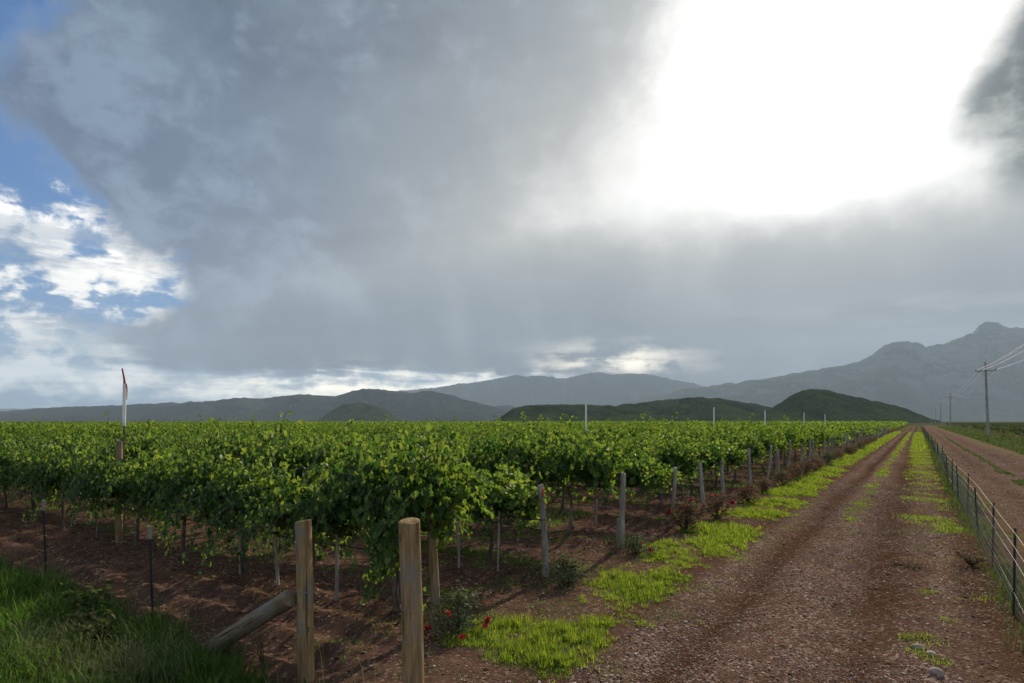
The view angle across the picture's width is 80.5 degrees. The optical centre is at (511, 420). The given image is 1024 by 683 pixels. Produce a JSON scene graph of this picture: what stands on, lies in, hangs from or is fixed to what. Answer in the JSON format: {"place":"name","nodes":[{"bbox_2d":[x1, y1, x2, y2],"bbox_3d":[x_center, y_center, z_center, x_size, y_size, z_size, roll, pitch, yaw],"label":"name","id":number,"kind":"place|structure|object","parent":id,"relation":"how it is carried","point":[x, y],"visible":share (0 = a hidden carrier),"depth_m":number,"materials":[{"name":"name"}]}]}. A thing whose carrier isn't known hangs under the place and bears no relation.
{"place":"outdoors","nodes":[
{"label":"outdoors","id":0,"kind":"place"},
{"bbox_2d":[121,368,127,458],"bbox_3d":[-7.680,-0.146,11.980,0.125,1.793,0.062,1,0,0],"label":"marker pole","id":1,"kind":"object","parent":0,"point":[125,389],"visible":1,"depth_m":11.97,"materials":[{"name":"white plastic"}]},
{"bbox_2d":[0,541,388,682],"bbox_3d":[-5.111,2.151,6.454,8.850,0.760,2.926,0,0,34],"label":"seeding grass","id":2,"kind":"structure","parent":0,"point":[134,671],"depth_m":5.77,"materials":[{"name":"plant"}]},
{"bbox_2d":[0,389,507,421],"bbox_3d":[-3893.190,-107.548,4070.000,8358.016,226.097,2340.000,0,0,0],"label":"mountain range","id":3,"kind":"structure","parent":0,"point":[420,406],"depth_m":3425.28,"materials":[{"name":"stone"}]},
{"bbox_2d":[319,403,401,421],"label":"hill","id":4,"kind":"structure","parent":0,"point":[355,411],"depth_m":2140.53,"materials":[{"name":"plant"}]},
{"bbox_2d":[0,421,1023,682],"bbox_3d":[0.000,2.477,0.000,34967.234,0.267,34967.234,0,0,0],"label":"ground","id":5,"kind":"structure","parent":0,"point":[274,649],"depth_m":9.69,"materials":[{"name":"soil"}]},
{"bbox_2d":[9,425,46,488],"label":"grapevine","id":6,"kind":"object","parent":5,"relation":"on","point":[25,438],"visible":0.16,"depth_m":21.30,"materials":[{"name":"green plant"}]},
{"bbox_2d":[0,438,67,521],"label":"grapevine","id":7,"kind":"object","parent":5,"relation":"on","point":[22,460],"visible":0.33,"depth_m":14.10,"materials":[{"name":"green plant"}]},
{"bbox_2d":[0,443,68,515],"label":"grapevine","id":8,"kind":"object","parent":5,"relation":"on","point":[2,461],"visible":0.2,"depth_m":14.92,"materials":[{"name":"green plant"}]},
{"bbox_2d":[42,500,46,575],"bbox_3d":[-7.181,1.957,9.306,0.039,1.485,0.042,-2,1,-35],"label":"steel post","id":9,"kind":"object","parent":5,"relation":"on","point":[43,518],"visible":0.87,"depth_m":9.30,"materials":[{"name":"metal"}]},
{"bbox_2d":[8,424,99,528],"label":"grapevine","id":10,"kind":"object","parent":5,"relation":"on","point":[38,469],"visible":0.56,"depth_m":13.10,"materials":[{"name":"green plant"}]},
{"bbox_2d":[31,425,90,493],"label":"grapevine","id":11,"kind":"object","parent":5,"relation":"on","point":[58,441],"visible":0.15,"depth_m":19.63,"materials":[{"name":"green plant"}]},
{"bbox_2d":[47,427,114,497],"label":"grapevine","id":12,"kind":"object","parent":5,"relation":"on","point":[99,442],"visible":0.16,"depth_m":18.71,"materials":[{"name":"green plant"}]},
{"bbox_2d":[59,578,114,627],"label":"weed plant","id":13,"kind":"object","parent":5,"relation":"on","point":[96,593],"visible":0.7,"depth_m":6.84,"materials":[{"name":"plant"}]},
{"bbox_2d":[65,598,118,645],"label":"weed plant","id":14,"kind":"object","parent":5,"relation":"on","point":[87,627],"visible":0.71,"depth_m":6.34,"materials":[{"name":"plant"}]},
{"bbox_2d":[44,444,142,537],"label":"grapevine","id":15,"kind":"object","parent":5,"relation":"on","point":[84,486],"visible":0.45,"depth_m":12.06,"materials":[{"name":"green plant"}]},
{"bbox_2d":[88,411,130,438],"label":"grapevine","id":16,"kind":"object","parent":5,"relation":"on","point":[107,431],"visible":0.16,"depth_m":29.85,"materials":[{"name":"green plant"}]},
{"bbox_2d":[60,431,167,462],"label":"grapevine","id":17,"kind":"object","parent":5,"relation":"on","point":[102,450],"visible":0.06,"depth_m":17.58,"materials":[{"name":"green plant"}]},
{"bbox_2d":[115,440,122,542],"bbox_3d":[-7.695,1.535,11.845,0.126,2.313,0.124,0,0,-28],"label":"line post","id":18,"kind":"object","parent":5,"relation":"on","point":[118,517],"visible":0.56,"depth_m":11.80,"materials":[{"name":"brown wood"}]},
{"bbox_2d":[0,489,428,564],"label":"drip hose","id":19,"kind":"object","parent":18,"relation":"attached to","point":[249,529],"visible":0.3,"depth_m":8.99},
{"bbox_2d":[64,451,174,548],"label":"grapevine","id":20,"kind":"object","parent":5,"relation":"on","point":[120,480],"visible":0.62,"depth_m":11.32,"materials":[{"name":"green plant"}]},
{"bbox_2d":[90,418,178,466],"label":"grapevine","id":21,"kind":"object","parent":5,"relation":"on","point":[146,440],"visible":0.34,"depth_m":16.68,"materials":[{"name":"green plant"}]},
{"bbox_2d":[148,526,153,615],"bbox_3d":[-4.452,1.997,7.476,0.039,1.405,0.042,-2,1,-35],"label":"steel post","id":22,"kind":"object","parent":5,"relation":"on","point":[150,554],"visible":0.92,"depth_m":7.47,"materials":[{"name":"metal"}]},
{"bbox_2d":[118,423,189,450],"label":"grapevine","id":23,"kind":"object","parent":5,"relation":"on","point":[171,443],"visible":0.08,"depth_m":21.91,"materials":[{"name":"green plant"}]},
{"bbox_2d":[161,425,195,451],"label":"grapevine","id":24,"kind":"object","parent":5,"relation":"on","point":[183,435],"visible":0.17,"depth_m":26.04,"materials":[{"name":"green plant"}]},
{"bbox_2d":[130,433,264,559],"bbox_3d":[-5.592,1.318,10.585,2.811,2.228,2.056,0,0,32],"label":"grapevine","id":25,"kind":"object","parent":5,"relation":"on","point":[157,482],"visible":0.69,"depth_m":10.26,"materials":[{"name":"green plant"}]},
{"bbox_2d":[172,427,229,453],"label":"grapevine","id":26,"kind":"object","parent":5,"relation":"on","point":[190,436],"visible":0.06,"depth_m":20.06,"materials":[{"name":"green plant"}]},
{"bbox_2d":[171,417,256,512],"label":"grapevine","id":27,"kind":"object","parent":5,"relation":"on","point":[194,449],"visible":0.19,"depth_m":14.71,"materials":[{"name":"green plant"}]},
{"bbox_2d":[151,424,308,574],"bbox_3d":[-4.281,1.242,9.407,1.827,2.395,2.874,0,0,-42],"label":"grapevine","id":28,"kind":"object","parent":5,"relation":"on","point":[210,492],"visible":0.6,"depth_m":9.31,"materials":[{"name":"green plant"}]},
{"bbox_2d":[198,588,296,653],"bbox_3d":[-2.823,2.163,6.290,1.972,0.201,0.193,-33,-19,31],"label":"leaning log","id":29,"kind":"object","parent":5,"relation":"on","point":[272,609],"visible":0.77,"depth_m":6.02,"materials":[{"name":"grey wood"}]},
{"bbox_2d":[211,425,291,520],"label":"grapevine","id":30,"kind":"object","parent":5,"relation":"on","point":[236,452],"visible":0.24,"depth_m":13.90,"materials":[{"name":"green plant"}]},
{"bbox_2d":[232,420,274,441],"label":"grapevine","id":31,"kind":"object","parent":5,"relation":"on","point":[248,431],"visible":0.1,"depth_m":23.07,"materials":[{"name":"green plant"}]},
{"bbox_2d":[251,632,269,667],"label":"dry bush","id":32,"kind":"object","parent":5,"relation":"on","point":[260,655],"visible":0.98,"depth_m":6.13,"materials":[{"name":"plant"}]},
{"bbox_2d":[274,518,279,584],"bbox_3d":[-3.450,1.905,8.873,0.060,1.212,0.066,-2,3,-27],"label":"stake","id":33,"kind":"object","parent":5,"relation":"on","point":[276,559],"visible":0.68,"depth_m":8.86,"materials":[{"name":"grey wood"}]},
{"bbox_2d":[250,423,314,451],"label":"grapevine","id":34,"kind":"object","parent":5,"relation":"on","point":[289,433],"visible":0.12,"depth_m":22.12,"materials":[{"name":"green plant"}]},
{"bbox_2d":[224,405,363,486],"bbox_3d":[-4.528,1.040,12.954,3.014,2.810,2.381,0,0,36],"label":"grapevine","id":35,"kind":"object","parent":5,"relation":"on","point":[299,457],"visible":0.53,"depth_m":12.82,"materials":[{"name":"green plant"}]},
{"bbox_2d":[206,463,384,588],"bbox_3d":[-2.655,1.504,8.324,3.155,1.842,2.294,0,0,44],"label":"grapevine","id":36,"kind":"object","parent":5,"relation":"on","point":[285,510],"visible":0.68,"depth_m":8.34,"materials":[{"name":"green plant"}]},
{"bbox_2d":[295,519,314,682],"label":"fence post","id":37,"kind":"object","parent":5,"relation":"on","point":[304,592],"visible":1,"depth_m":5.78,"materials":[{"name":"brown wood"}]},
{"bbox_2d":[335,525,338,600],"bbox_3d":[-2.373,1.922,8.198,0.060,1.212,0.066,-1,-3,24],"label":"stake","id":38,"kind":"object","parent":5,"relation":"on","point":[336,570],"visible":0.71,"depth_m":8.18,"materials":[{"name":"grey wood"}]},
{"bbox_2d":[310,429,380,456],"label":"grapevine","id":39,"kind":"object","parent":5,"relation":"on","point":[348,443],"visible":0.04,"depth_m":16.23,"materials":[{"name":"green plant"}]},
{"bbox_2d":[0,496,699,672],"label":"fallen leaves","id":40,"kind":"object","parent":5,"relation":"on","point":[351,594],"visible":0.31,"depth_m":10.78,"materials":[{"name":"brown plant"}]},
{"bbox_2d":[300,432,409,538],"bbox_3d":[-3.201,1.309,11.965,2.598,2.195,1.917,0,0,33],"label":"grapevine","id":41,"kind":"object","parent":5,"relation":"on","point":[353,435],"visible":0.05,"depth_m":11.98,"materials":[{"name":"green plant"}]},
{"bbox_2d":[362,419,411,442],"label":"grapevine","id":42,"kind":"object","parent":5,"relation":"on","point":[377,428],"visible":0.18,"depth_m":26.86,"materials":[{"name":"green plant"}]},
{"bbox_2d":[291,423,493,611],"bbox_3d":[-1.676,1.221,7.800,3.109,2.406,2.170,0,0,34],"label":"grapevine","id":43,"kind":"object","parent":5,"relation":"on","point":[393,498],"visible":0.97,"depth_m":7.22,"materials":[{"name":"green plant"}]},
{"bbox_2d":[0,466,796,682],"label":"vineyard weeds","id":44,"kind":"object","parent":5,"relation":"on","point":[259,539],"visible":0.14,"depth_m":10.83,"materials":[{"name":"plant"}]},
{"bbox_2d":[372,425,441,454],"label":"grapevine","id":45,"kind":"object","parent":5,"relation":"on","point":[424,438],"visible":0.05,"depth_m":18.64,"materials":[{"name":"green plant"}]},
{"bbox_2d":[398,517,423,682],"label":"fence post","id":46,"kind":"object","parent":5,"relation":"on","point":[411,607],"visible":1,"depth_m":4.86,"materials":[{"name":"brown wood"}]},
{"bbox_2d":[390,416,471,446],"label":"grapevine","id":47,"kind":"object","parent":5,"relation":"on","point":[448,432],"visible":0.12,"depth_m":21.71,"materials":[{"name":"green plant"}]},
{"bbox_2d":[426,509,440,627],"bbox_3d":[-0.940,1.913,7.301,0.198,1.733,0.130,0,0,-26],"label":"vine end post","id":48,"kind":"object","parent":5,"relation":"on","point":[433,574],"visible":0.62,"depth_m":7.25,"materials":[{"name":"brown wood"}]},
{"bbox_2d":[389,425,477,479],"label":"grapevine","id":49,"kind":"object","parent":5,"relation":"on","point":[454,455],"visible":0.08,"depth_m":14.65,"materials":[{"name":"green plant"}]},
{"bbox_2d":[0,420,907,446],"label":"vine rows","id":50,"kind":"object","parent":5,"relation":"on","point":[847,427],"visible":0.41,"depth_m":106.43,"materials":[{"name":"green plant"}]},
{"bbox_2d":[456,516,459,567],"bbox_3d":[-0.909,1.964,10.154,0.061,1.212,0.066,-3,0,-11],"label":"stake","id":51,"kind":"object","parent":5,"relation":"on","point":[458,548],"visible":0.56,"depth_m":10.14,"materials":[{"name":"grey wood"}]},
{"bbox_2d":[423,576,495,642],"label":"rose bush","id":52,"kind":"object","parent":5,"relation":"on","point":[460,616],"visible":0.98,"depth_m":7.00,"materials":[{"name":"green plant"}]},
{"bbox_2d":[427,423,499,457],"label":"grapevine","id":53,"kind":"object","parent":5,"relation":"on","point":[457,442],"visible":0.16,"depth_m":20.71,"materials":[{"name":"green plant"}]},
{"bbox_2d":[465,415,514,440],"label":"grapevine","id":54,"kind":"object","parent":5,"relation":"on","point":[484,430],"visible":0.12,"depth_m":27.02,"materials":[{"name":"green plant"}]},
{"bbox_2d":[446,459,550,563],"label":"grapevine","id":55,"kind":"object","parent":5,"relation":"on","point":[505,495],"visible":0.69,"depth_m":9.85,"materials":[{"name":"green plant"}]},
{"bbox_2d":[484,426,534,456],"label":"grapevine","id":56,"kind":"object","parent":5,"relation":"on","point":[507,433],"visible":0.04,"depth_m":20.05,"materials":[{"name":"green plant"}]},
{"bbox_2d":[454,422,568,528],"bbox_3d":[-0.150,1.237,13.382,2.522,2.436,2.323,0,0,34],"label":"grapevine","id":57,"kind":"object","parent":5,"relation":"on","point":[497,451],"visible":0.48,"depth_m":13.13,"materials":[{"name":"green plant"}]},
{"bbox_2d":[520,484,548,576],"bbox_3d":[0.361,1.892,9.639,0.424,1.762,0.148,-3,0,0],"label":"vine end post","id":58,"kind":"object","parent":5,"relation":"on","point":[542,518],"visible":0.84,"depth_m":9.60,"materials":[{"name":"grey wood"}]},
{"bbox_2d":[511,411,621,512],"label":"grapevine","id":59,"kind":"object","parent":5,"relation":"on","point":[579,438],"visible":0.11,"depth_m":15.65,"materials":[{"name":"green plant"}]},
{"bbox_2d":[544,547,591,589],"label":"rose bush","id":60,"kind":"object","parent":5,"relation":"on","point":[568,572],"visible":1,"depth_m":9.07,"materials":[{"name":"green plant"}]},
{"bbox_2d":[495,413,651,535],"bbox_3d":[1.226,1.109,12.530,2.866,2.608,2.112,0,0,31],"label":"grapevine","id":61,"kind":"object","parent":5,"relation":"on","point":[596,470],"visible":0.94,"depth_m":12.25,"materials":[{"name":"green plant"}]},
{"bbox_2d":[566,420,628,443],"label":"grapevine","id":62,"kind":"object","parent":5,"relation":"on","point":[601,436],"visible":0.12,"depth_m":24.05,"materials":[{"name":"green plant"}]},
{"bbox_2d":[568,429,657,501],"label":"grapevine","id":63,"kind":"object","parent":5,"relation":"on","point":[616,448],"visible":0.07,"depth_m":17.82,"materials":[{"name":"green plant"}]},
{"bbox_2d":[616,472,625,547],"bbox_3d":[2.130,1.889,11.857,0.202,1.762,0.137,0,0,1],"label":"vine end post","id":64,"kind":"object","parent":5,"relation":"on","point":[620,529],"visible":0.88,"depth_m":11.80,"materials":[{"name":"grey wood"}]},
{"bbox_2d":[590,447,684,502],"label":"grapevine","id":65,"kind":"object","parent":5,"relation":"on","point":[635,475],"visible":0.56,"depth_m":14.38,"materials":[{"name":"green plant"}]},
{"bbox_2d":[613,532,662,557],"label":"rose bush","id":66,"kind":"object","parent":5,"relation":"on","point":[635,544],"visible":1,"depth_m":11.14,"materials":[{"name":"green plant"}]},
{"bbox_2d":[610,433,668,491],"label":"grapevine","id":67,"kind":"object","parent":5,"relation":"on","point":[628,442],"visible":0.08,"depth_m":20.04,"materials":[{"name":"green plant"}]},
{"bbox_2d":[630,414,663,436],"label":"grapevine","id":68,"kind":"object","parent":5,"relation":"on","point":[643,428],"visible":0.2,"depth_m":34.53,"materials":[{"name":"green plant"}]},
{"bbox_2d":[621,428,716,506],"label":"grapevine","id":69,"kind":"object","parent":5,"relation":"on","point":[679,460],"visible":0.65,"depth_m":16.67,"materials":[{"name":"green plant"}]},
{"bbox_2d":[669,467,676,527],"bbox_3d":[3.748,1.922,14.127,0.131,1.697,0.134,3,0,0],"label":"vine end post","id":70,"kind":"object","parent":5,"relation":"on","point":[673,497],"visible":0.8,"depth_m":14.08,"materials":[{"name":"grey wood"}]},
{"bbox_2d":[643,427,708,484],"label":"grapevine","id":71,"kind":"object","parent":5,"relation":"on","point":[690,439],"visible":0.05,"depth_m":22.34,"materials":[{"name":"green plant"}]},
{"bbox_2d":[657,492,708,532],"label":"rose bush","id":72,"kind":"object","parent":5,"relation":"on","point":[682,515],"visible":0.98,"depth_m":13.59,"materials":[{"name":"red plant"}]},
{"bbox_2d":[650,412,718,478],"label":"grapevine","id":73,"kind":"object","parent":5,"relation":"on","point":[697,434],"visible":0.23,"depth_m":25.10,"materials":[{"name":"green plant"}]},
{"bbox_2d":[655,432,726,495],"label":"grapevine","id":74,"kind":"object","parent":5,"relation":"on","point":[712,460],"visible":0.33,"depth_m":19.02,"materials":[{"name":"green plant"}]},
{"bbox_2d":[697,461,706,513],"bbox_3d":[5.183,1.938,16.441,0.299,1.689,0.132,0,0,38],"label":"vine end post","id":75,"kind":"object","parent":5,"relation":"on","point":[701,484],"visible":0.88,"depth_m":16.42,"materials":[{"name":"grey wood"}]},
{"bbox_2d":[676,415,739,474],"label":"grapevine","id":76,"kind":"object","parent":5,"relation":"on","point":[725,428],"visible":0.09,"depth_m":27.16,"materials":[{"name":"green plant"}]},
{"bbox_2d":[687,437,748,486],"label":"grapevine","id":77,"kind":"object","parent":5,"relation":"on","point":[734,457],"visible":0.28,"depth_m":21.21,"materials":[{"name":"green plant"}]},
{"bbox_2d":[694,488,741,520],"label":"rose bush","id":78,"kind":"object","parent":5,"relation":"on","point":[715,505],"visible":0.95,"depth_m":15.32,"materials":[{"name":"green plant"}]},
{"bbox_2d":[701,424,766,480],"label":"grapevine","id":79,"kind":"object","parent":5,"relation":"on","point":[754,446],"visible":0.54,"depth_m":23.62,"materials":[{"name":"green plant"}]},
{"bbox_2d":[733,479,765,503],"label":"rose bush","id":80,"kind":"object","parent":5,"relation":"on","point":[745,489],"visible":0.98,"depth_m":18.18,"materials":[{"name":"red plant"}]},
{"bbox_2d":[713,420,786,475],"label":"grapevine","id":81,"kind":"object","parent":5,"relation":"on","point":[762,437],"visible":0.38,"depth_m":25.90,"materials":[{"name":"green plant"}]},
{"bbox_2d":[753,476,774,492],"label":"rose bush","id":82,"kind":"object","parent":5,"relation":"on","point":[764,483],"visible":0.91,"depth_m":20.81,"materials":[{"name":"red plant"}]},
{"bbox_2d":[746,426,787,472],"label":"grapevine","id":83,"kind":"object","parent":5,"relation":"on","point":[780,448],"visible":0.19,"depth_m":28.13,"materials":[{"name":"green plant"}]},
{"bbox_2d":[770,466,795,484],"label":"rose bush","id":84,"kind":"object","parent":5,"relation":"on","point":[781,475],"visible":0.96,"depth_m":23.03,"materials":[{"name":"green plant"}]},
{"bbox_2d":[755,424,813,467],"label":"grapevine","id":85,"kind":"object","parent":5,"relation":"on","point":[791,435],"visible":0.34,"depth_m":30.22,"materials":[{"name":"green plant"}]},
{"bbox_2d":[774,420,814,464],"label":"grapevine","id":86,"kind":"object","parent":5,"relation":"on","point":[797,431],"visible":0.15,"depth_m":32.60,"materials":[{"name":"green plant"}]},
{"bbox_2d":[783,463,807,478],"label":"rose bush","id":87,"kind":"object","parent":5,"relation":"on","point":[797,472],"visible":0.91,"depth_m":25.34,"materials":[{"name":"red plant"}]},
{"bbox_2d":[777,415,814,461],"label":"grapevine","id":88,"kind":"object","parent":5,"relation":"on","point":[805,431],"visible":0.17,"depth_m":35.17,"materials":[{"name":"green plant"}]},
{"bbox_2d":[789,456,818,474],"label":"rose bush","id":89,"kind":"object","parent":5,"relation":"on","point":[808,467],"visible":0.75,"depth_m":27.33,"materials":[{"name":"red plant"}]},
{"bbox_2d":[797,419,832,455],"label":"grapevine","id":90,"kind":"object","parent":5,"relation":"on","point":[819,432],"visible":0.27,"depth_m":39.31,"materials":[{"name":"green plant"}]},
{"bbox_2d":[955,550,989,565],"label":"dry bush","id":91,"kind":"object","parent":5,"relation":"on","point":[972,561],"visible":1,"depth_m":10.41,"materials":[{"name":"plant"}]},
{"bbox_2d":[922,426,1023,625],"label":"wire fence","id":92,"kind":"object","parent":5,"relation":"on","point":[992,540],"visible":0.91,"depth_m":9.98,"materials":[{"name":"grey metal"}]},
{"bbox_2d":[922,431,1023,666],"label":"fence","id":93,"kind":"object","parent":5,"relation":"on","point":[947,485],"visible":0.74,"depth_m":14.98,"materials":[{"name":"plant"}]},
{"bbox_2d":[938,426,1023,454],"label":"roadside weeds","id":94,"kind":"object","parent":5,"relation":"on","point":[1014,442],"visible":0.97,"depth_m":81.43,"materials":[{"name":"plant"}]},
{"bbox_2d":[945,423,1023,434],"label":"field vines","id":95,"kind":"object","parent":5,"relation":"on","point":[1013,428],"visible":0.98,"depth_m":134.84,"materials":[{"name":"green plant"}]},
{"bbox_2d":[975,362,996,435],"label":"utility pole","id":96,"kind":"object","parent":5,"relation":"on","point":[987,408],"visible":0.97,"depth_m":94.40,"materials":[{"name":"grey wood"}]},
{"bbox_2d":[0,0,1023,408],"label":"sky","id":97,"kind":"structure","parent":0,"point":[201,200],"materials":[{"name":"grey"}]},
{"bbox_2d":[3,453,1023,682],"bbox_3d":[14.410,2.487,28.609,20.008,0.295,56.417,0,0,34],"label":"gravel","id":98,"kind":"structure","parent":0,"point":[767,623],"depth_m":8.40,"materials":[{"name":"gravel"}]},
{"bbox_2d":[399,372,702,406],"bbox_3d":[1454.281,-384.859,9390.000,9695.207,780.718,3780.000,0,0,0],"label":"mountain range","id":99,"kind":"structure","parent":0,"point":[599,388],"depth_m":8707.22,"materials":[{"name":"stone"}]},
{"bbox_2d":[495,404,677,421],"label":"hill","id":100,"kind":"structure","parent":0,"point":[554,412],"depth_m":958.09,"materials":[{"name":"plant"}]},
{"bbox_2d":[424,431,900,682],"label":"verge grass","id":101,"kind":"structure","parent":0,"point":[732,530],"depth_m":9.09,"materials":[{"name":"plant"}]},
{"bbox_2d":[615,397,771,414],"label":"hill","id":102,"kind":"structure","parent":0,"point":[651,407],"depth_m":1252.65,"materials":[{"name":"plant"}]},
{"bbox_2d":[652,401,759,421],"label":"hill","id":103,"kind":"structure","parent":0,"point":[698,410],"depth_m":1040.40,"materials":[{"name":"plant"}]},
{"bbox_2d":[546,432,1007,679],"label":"track grass","id":104,"kind":"structure","parent":0,"point":[918,446],"depth_m":18.47,"materials":[{"name":"plant"}]},
{"bbox_2d":[581,424,1008,682],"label":"dirt track","id":105,"kind":"structure","parent":0,"point":[865,471],"depth_m":8.10,"materials":[{"name":"soil"}]},
{"bbox_2d":[628,321,1023,420],"bbox_3d":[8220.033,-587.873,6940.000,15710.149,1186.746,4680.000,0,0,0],"label":"mountain","id":106,"kind":"structure","parent":0,"point":[918,378],"depth_m":5968.14,"materials":[{"name":"stone"}]},
{"bbox_2d":[753,389,941,422],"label":"hill","id":107,"kind":"structure","parent":0,"point":[815,405],"depth_m":875.24,"materials":[{"name":"plant"}]},
{"bbox_2d":[921,424,1023,530],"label":"gravel road","id":108,"kind":"structure","parent":0,"point":[995,483],"depth_m":32.64,"materials":[{"name":"gravel"}]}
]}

